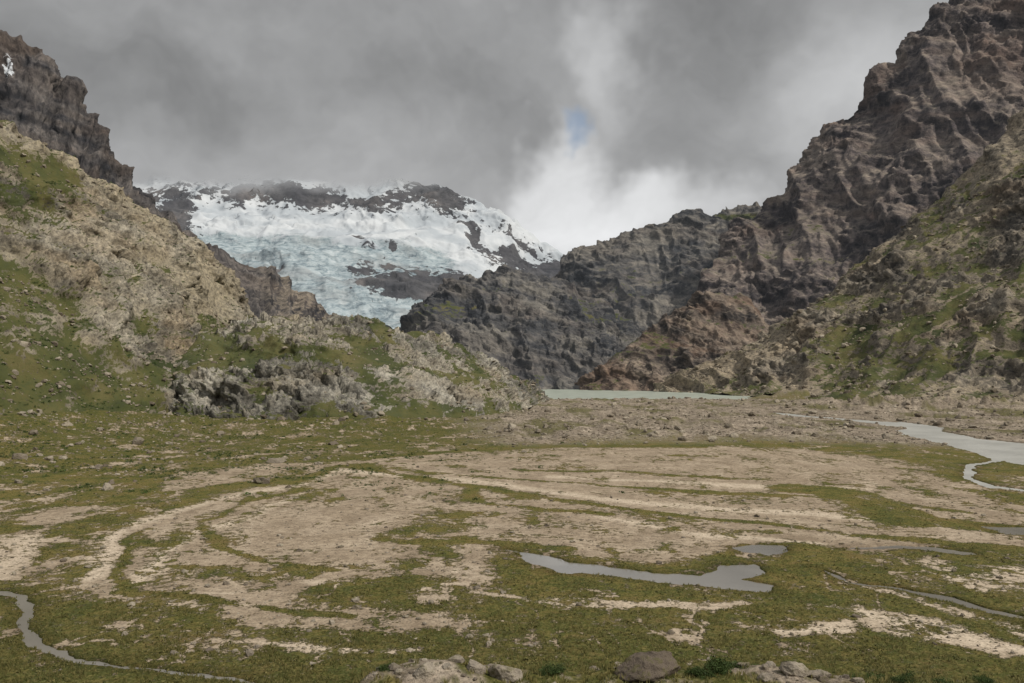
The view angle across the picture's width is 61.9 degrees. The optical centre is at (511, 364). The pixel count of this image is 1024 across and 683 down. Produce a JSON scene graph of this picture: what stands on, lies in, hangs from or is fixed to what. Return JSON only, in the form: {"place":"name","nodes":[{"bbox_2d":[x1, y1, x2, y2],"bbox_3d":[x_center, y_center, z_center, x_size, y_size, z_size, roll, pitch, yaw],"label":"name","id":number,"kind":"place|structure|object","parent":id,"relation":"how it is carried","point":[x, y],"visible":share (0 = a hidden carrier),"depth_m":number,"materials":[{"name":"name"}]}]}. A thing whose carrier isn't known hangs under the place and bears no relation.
{"place":"outdoors","nodes":[
{"label":"outdoors","id":0,"kind":"place"},
{"bbox_2d":[0,591,253,682],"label":"stream","id":1,"kind":"structure","parent":0,"point":[31,639],"depth_m":123.20,"materials":[{"name":"liquid"}]},
{"bbox_2d":[0,120,257,419],"bbox_3d":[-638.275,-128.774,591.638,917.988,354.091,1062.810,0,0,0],"label":"hillside","id":2,"kind":"structure","parent":0,"point":[46,267],"depth_m":641.33,"materials":[{"name":"beige stone"}]},
{"bbox_2d":[0,30,340,321],"bbox_3d":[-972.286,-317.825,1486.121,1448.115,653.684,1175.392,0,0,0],"label":"rock cliff","id":3,"kind":"structure","parent":0,"point":[41,99],"depth_m":1382.68,"materials":[{"name":"grey stone"}]},
{"bbox_2d":[137,181,562,328],"bbox_3d":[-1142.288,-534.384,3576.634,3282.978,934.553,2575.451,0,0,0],"label":"glacier mountain","id":4,"kind":"structure","parent":0,"point":[389,255],"depth_m":3429.59,"materials":[{"name":"white ice"}]},
{"bbox_2d":[0,0,948,254],"label":"sky","id":5,"kind":"structure","parent":0,"point":[582,122],"materials":[{"name":"grey"}]},
{"bbox_2d":[0,389,1023,682],"bbox_3d":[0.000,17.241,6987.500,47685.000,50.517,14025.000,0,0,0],"label":"ground","id":6,"kind":"structure","parent":0,"point":[806,469],"depth_m":205.99,"materials":[{"name":"brown soil"}]},
{"bbox_2d":[0,149,648,507],"bbox_3d":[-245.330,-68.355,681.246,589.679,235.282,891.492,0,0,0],"label":"shrubs","id":7,"kind":"object","parent":6,"relation":"on","point":[130,461],"visible":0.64,"depth_m":419.47,"materials":[{"name":"green plant"}]},
{"bbox_2d":[163,311,549,419],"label":"rocky knoll","id":8,"kind":"structure","parent":6,"relation":"on","point":[305,370],"depth_m":632.55,"materials":[{"name":"grey stone"}]},
{"bbox_2d":[377,662,391,671],"bbox_3d":[-8.752,21.237,60.138,1.316,0.506,1.637,0,0,40],"label":"shrub","id":9,"kind":"object","parent":6,"relation":"on","point":[382,667],"visible":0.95,"depth_m":59.82,"materials":[{"name":"green plant"}]},
{"bbox_2d":[412,661,434,678],"bbox_3d":[-6.050,21.259,59.030,1.544,1.313,1.232,0,0,-39],"label":"boulder","id":10,"kind":"object","parent":6,"relation":"on","point":[425,670],"visible":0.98,"depth_m":58.69,"materials":[{"name":"grey stone"}]},
{"bbox_2d":[448,654,464,662],"bbox_3d":[-3.975,21.132,61.044,1.286,0.686,0.922,0,0,16],"label":"boulder","id":11,"kind":"object","parent":6,"relation":"on","point":[457,658],"visible":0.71,"depth_m":60.75,"materials":[{"name":"grey stone"}]},
{"bbox_2d":[466,659,486,673],"bbox_3d":[-2.500,21.400,60.123,1.483,1.266,1.272,0,0,0],"label":"boulder","id":12,"kind":"object","parent":6,"relation":"on","point":[480,668],"visible":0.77,"depth_m":59.76,"materials":[{"name":"grey stone"}]},
{"bbox_2d":[488,663,522,682],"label":"boulder","id":13,"kind":"object","parent":6,"relation":"on","point":[501,672],"visible":0.94,"depth_m":59.55,"materials":[{"name":"grey stone"}]},
{"bbox_2d":[0,499,1023,682],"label":"grass","id":14,"kind":"structure","parent":6,"relation":"on","point":[605,666],"depth_m":124.07,"materials":[{"name":"green plant"}]},
{"bbox_2d":[0,110,1023,682],"bbox_3d":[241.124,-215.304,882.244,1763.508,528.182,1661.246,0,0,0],"label":"scattered boulders","id":15,"kind":"object","parent":6,"relation":"on","point":[814,674],"visible":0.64,"depth_m":526.15,"materials":[{"name":"grey stone"}]},
{"bbox_2d":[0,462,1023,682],"bbox_3d":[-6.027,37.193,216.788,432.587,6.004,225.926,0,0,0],"label":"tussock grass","id":16,"kind":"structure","parent":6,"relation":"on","point":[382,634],"depth_m":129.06,"materials":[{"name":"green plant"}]},
{"bbox_2d":[536,661,567,676],"bbox_3d":[2.790,21.677,60.875,2.395,0.910,2.092,0,0,0],"label":"shrub","id":17,"kind":"object","parent":6,"relation":"on","point":[553,668],"visible":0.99,"depth_m":60.73,"materials":[{"name":"green plant"}]},
{"bbox_2d":[614,651,680,682],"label":"boulder","id":18,"kind":"object","parent":6,"relation":"on","point":[652,667],"visible":0.94,"depth_m":59.23,"materials":[{"name":"grey stone"}]},
{"bbox_2d":[682,666,715,678],"bbox_3d":[13.269,21.440,59.955,2.498,0.873,1.828,0,0,0],"label":"shrub","id":19,"kind":"object","parent":6,"relation":"on","point":[696,671],"visible":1,"depth_m":59.71,"materials":[{"name":"green plant"}]},
{"bbox_2d":[703,654,740,674],"bbox_3d":[14.765,21.307,60.814,2.719,1.130,2.541,0,0,29],"label":"shrub","id":20,"kind":"object","parent":6,"relation":"on","point":[718,665],"visible":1,"depth_m":60.64,"materials":[{"name":"green plant"}]},
{"bbox_2d":[731,661,759,669],"bbox_3d":[16.787,21.817,62.104,1.902,0.650,2.328,0,0,44],"label":"shrub","id":21,"kind":"object","parent":6,"relation":"on","point":[741,665],"visible":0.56,"depth_m":61.89,"materials":[{"name":"green plant"}]},
{"bbox_2d":[757,672,774,681],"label":"boulder","id":22,"kind":"object","parent":6,"relation":"on","point":[767,676],"visible":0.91,"depth_m":58.83,"materials":[{"name":"grey stone"}]},
{"bbox_2d":[778,661,809,676],"bbox_3d":[19.887,21.466,59.977,2.149,1.318,1.420,0,0,30],"label":"boulder","id":23,"kind":"object","parent":6,"relation":"on","point":[790,668],"visible":0.88,"depth_m":59.67,"materials":[{"name":"grey stone"}]},
{"bbox_2d":[816,669,831,677],"bbox_3d":[21.818,21.862,60.025,1.161,0.842,0.961,0,0,0],"label":"boulder","id":24,"kind":"object","parent":6,"relation":"on","point":[826,673],"visible":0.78,"depth_m":59.72,"materials":[{"name":"grey stone"}]},
{"bbox_2d":[864,672,885,679],"bbox_3d":[26.573,22.624,61.497,2.246,0.853,2.692,0,0,0],"label":"shrub","id":25,"kind":"object","parent":6,"relation":"on","point":[879,675],"visible":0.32,"depth_m":62.03,"materials":[{"name":"green plant"}]},
{"bbox_2d":[888,670,915,682],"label":"shrub","id":26,"kind":"object","parent":6,"relation":"on","point":[902,677],"visible":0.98,"depth_m":59.85,"materials":[{"name":"green plant"}]},
{"bbox_2d":[926,676,952,682],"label":"shrub","id":27,"kind":"object","parent":6,"relation":"on","point":[941,680],"visible":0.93,"depth_m":59.99,"materials":[{"name":"green plant"}]},
{"bbox_2d":[971,674,995,682],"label":"shrub","id":28,"kind":"object","parent":6,"relation":"on","point":[983,679],"visible":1,"depth_m":59.79,"materials":[{"name":"green plant"}]},
{"bbox_2d":[393,264,641,389],"bbox_3d":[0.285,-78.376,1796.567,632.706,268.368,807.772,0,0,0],"label":"dark mountain","id":29,"kind":"structure","parent":0,"point":[542,331],"depth_m":1599.80,"materials":[{"name":"grey stone"}]},
{"bbox_2d":[505,545,787,592],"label":"pond","id":30,"kind":"structure","parent":0,"point":[726,577],"depth_m":164.15,"materials":[{"name":"liquid"}]},
{"bbox_2d":[543,389,749,398],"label":"lake","id":31,"kind":"structure","parent":0,"point":[571,394],"depth_m":1165.31,"materials":[{"name":"liquid"}]},
{"bbox_2d":[555,201,761,332],"bbox_3d":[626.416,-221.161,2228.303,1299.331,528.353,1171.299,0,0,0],"label":"plateau mountain","id":32,"kind":"structure","parent":0,"point":[645,276],"depth_m":2144.68,"materials":[{"name":"grey stone"}]},
{"bbox_2d":[574,291,769,390],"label":"reddish hill","id":33,"kind":"structure","parent":0,"point":[700,327],"depth_m":1410.44,"materials":[{"name":"brown stone"}]},
{"bbox_2d":[653,107,1023,400],"bbox_3d":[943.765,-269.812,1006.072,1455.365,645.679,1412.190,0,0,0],"label":"hillside","id":34,"kind":"structure","parent":0,"point":[955,372],"depth_m":1135.92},
{"bbox_2d":[697,0,1023,324],"bbox_3d":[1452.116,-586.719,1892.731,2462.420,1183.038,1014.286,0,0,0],"label":"peak","id":35,"kind":"structure","parent":0,"point":[926,123],"depth_m":1740.36,"materials":[{"name":"stone"}]},
{"bbox_2d":[777,413,1023,490],"bbox_3d":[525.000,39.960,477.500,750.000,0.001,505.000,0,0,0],"label":"river","id":36,"kind":"structure","parent":0,"point":[1000,451],"depth_m":428.76,"materials":[{"name":"liquid"}]},
{"bbox_2d":[787,526,1023,618],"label":"stream","id":37,"kind":"structure","parent":0,"point":[1013,530],"depth_m":180.73,"materials":[{"name":"liquid"}]}
]}

